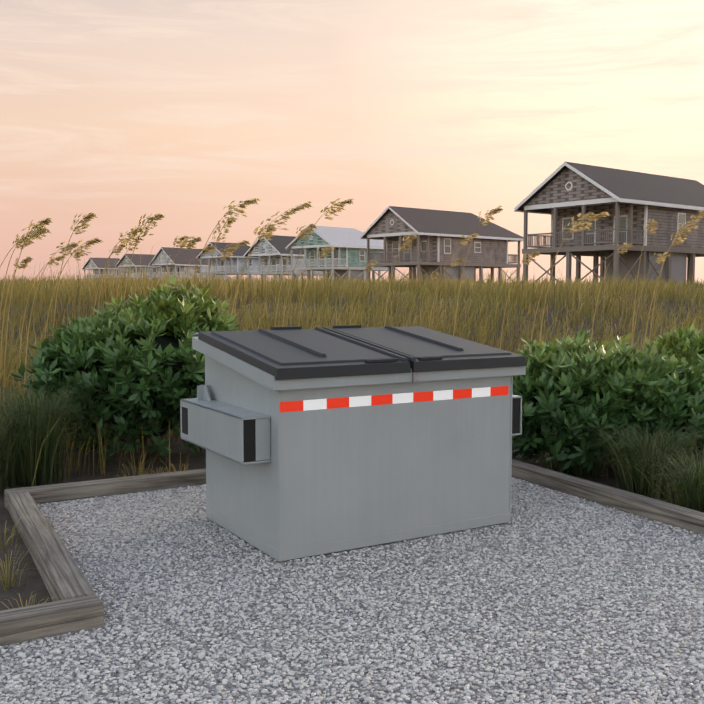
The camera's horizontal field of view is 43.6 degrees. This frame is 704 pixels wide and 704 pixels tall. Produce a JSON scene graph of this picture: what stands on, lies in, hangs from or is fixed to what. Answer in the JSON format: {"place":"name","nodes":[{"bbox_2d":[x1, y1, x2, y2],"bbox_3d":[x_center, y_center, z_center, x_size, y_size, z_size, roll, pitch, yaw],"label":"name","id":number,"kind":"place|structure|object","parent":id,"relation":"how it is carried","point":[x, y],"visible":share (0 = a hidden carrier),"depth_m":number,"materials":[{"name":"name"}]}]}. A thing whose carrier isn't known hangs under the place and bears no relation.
{"place":"outdoors","nodes":[
{"label":"outdoors","id":0,"kind":"place"},
{"bbox_2d":[0,247,703,486],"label":"dune grass","id":1,"kind":"structure","parent":0,"point":[74,291],"depth_m":22.05,"materials":[{"name":"plant"}]},
{"bbox_2d":[0,291,703,610],"bbox_3d":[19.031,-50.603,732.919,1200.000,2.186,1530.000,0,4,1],"label":"ground","id":2,"kind":"structure","parent":0,"point":[34,581],"depth_m":9.00,"materials":[{"name":"soil"}]},
{"bbox_2d":[8,491,95,601],"bbox_3d":[-2.014,1.262,5.742,0.170,0.169,2.670,-2,4,-27],"label":"timber edging","id":3,"kind":"object","parent":2,"relation":"on","point":[62,575],"visible":0.69,"depth_m":5.38,"materials":[{"name":"wood"}]},
{"bbox_2d":[0,594,103,645],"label":"timber edging","id":4,"kind":"object","parent":2,"relation":"on","point":[33,622],"visible":0.77,"depth_m":4.34,"materials":[{"name":"brown wood"}]},
{"bbox_2d":[82,258,126,279],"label":"white house","id":5,"kind":"structure","parent":2,"relation":"on","point":[99,264],"depth_m":229.43,"materials":[{"name":"white wood"}]},
{"bbox_2d":[4,468,205,509],"bbox_3d":[-0.846,1.107,8.062,4.382,0.170,0.167,-2,5,-30],"label":"timber edging","id":6,"kind":"object","parent":2,"relation":"on","point":[92,488],"visible":0.25,"depth_m":7.31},
{"bbox_2d":[10,274,239,460],"bbox_3d":[-2.102,0.175,8.896,2.454,1.920,2.086,0,4,1],"label":"shrub","id":7,"kind":"object","parent":2,"relation":"on","point":[143,360],"visible":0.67,"depth_m":8.35,"materials":[{"name":"green plant"}]},
{"bbox_2d":[115,254,166,280],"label":"pale green house","id":8,"kind":"structure","parent":2,"relation":"on","point":[143,259],"depth_m":197.84,"materials":[{"name":"wood"}]},
{"bbox_2d":[148,247,227,281],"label":"white house","id":9,"kind":"structure","parent":2,"relation":"on","point":[183,258],"depth_m":178.13,"materials":[{"name":"white wood"}]},
{"bbox_2d":[196,242,275,282],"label":"pale blue house","id":10,"kind":"structure","parent":2,"relation":"on","point":[235,262],"depth_m":155.01,"materials":[{"name":"wood"}]},
{"bbox_2d":[243,235,326,281],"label":"white house","id":11,"kind":"structure","parent":2,"relation":"on","point":[265,251],"depth_m":133.99,"materials":[{"name":"white wood"}]},
{"bbox_2d":[286,225,395,282],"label":"turquoise house","id":12,"kind":"structure","parent":2,"relation":"on","point":[349,246],"depth_m":114.82,"materials":[{"name":"teal wood"}]},
{"bbox_2d":[0,452,702,608],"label":"grass tufts","id":13,"kind":"object","parent":2,"relation":"on","point":[6,583],"visible":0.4,"depth_m":5.89,"materials":[{"name":"green plant"}]},
{"bbox_2d":[0,477,703,703],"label":"gravel pad","id":14,"kind":"object","parent":2,"relation":"on","point":[680,650],"depth_m":4.67,"materials":[{"name":"grey gravel"}]},
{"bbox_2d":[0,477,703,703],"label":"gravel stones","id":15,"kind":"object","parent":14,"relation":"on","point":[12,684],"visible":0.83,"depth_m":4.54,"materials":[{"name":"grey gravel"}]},
{"bbox_2d":[180,325,526,561],"bbox_3d":[0.041,0.533,6.434,2.266,1.409,1.416,-2,5,-30],"label":"dumpster","id":16,"kind":"object","parent":14,"relation":"on","point":[320,441],"visible":1,"depth_m":5.89,"materials":[{"name":"grey paint"}]},
{"bbox_2d":[0,380,703,512],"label":"grass clumps","id":17,"kind":"object","parent":2,"relation":"on","point":[645,460],"visible":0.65,"depth_m":7.54,"materials":[{"name":"green plant"}]},
{"bbox_2d":[0,198,703,449],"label":"sea oats","id":18,"kind":"object","parent":2,"relation":"on","point":[39,229],"visible":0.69,"depth_m":10.39,"materials":[{"name":"yellow plant"}]},
{"bbox_2d":[360,206,522,284],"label":"grey house","id":19,"kind":"structure","parent":2,"relation":"on","point":[438,233],"depth_m":89.54,"materials":[{"name":"grey wood"}]},
{"bbox_2d":[511,459,703,535],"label":"timber edging","id":20,"kind":"object","parent":2,"relation":"on","point":[674,515],"visible":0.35,"depth_m":6.88,"materials":[{"name":"wood"}]},
{"bbox_2d":[512,328,703,471],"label":"shrub","id":21,"kind":"object","parent":2,"relation":"on","point":[561,387],"visible":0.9,"depth_m":7.95,"materials":[{"name":"green plant"}]},
{"bbox_2d":[514,162,703,287],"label":"stilt house","id":22,"kind":"structure","parent":2,"relation":"on","point":[631,203],"depth_m":60.91,"materials":[{"name":"grey wood"}]},
{"bbox_2d":[639,323,703,461],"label":"shrub","id":23,"kind":"object","parent":2,"relation":"on","point":[688,345],"visible":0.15,"depth_m":8.85,"materials":[{"name":"green plant"}]},
{"bbox_2d":[0,0,703,283],"label":"sky","id":24,"kind":"structure","parent":0,"point":[120,112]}
]}

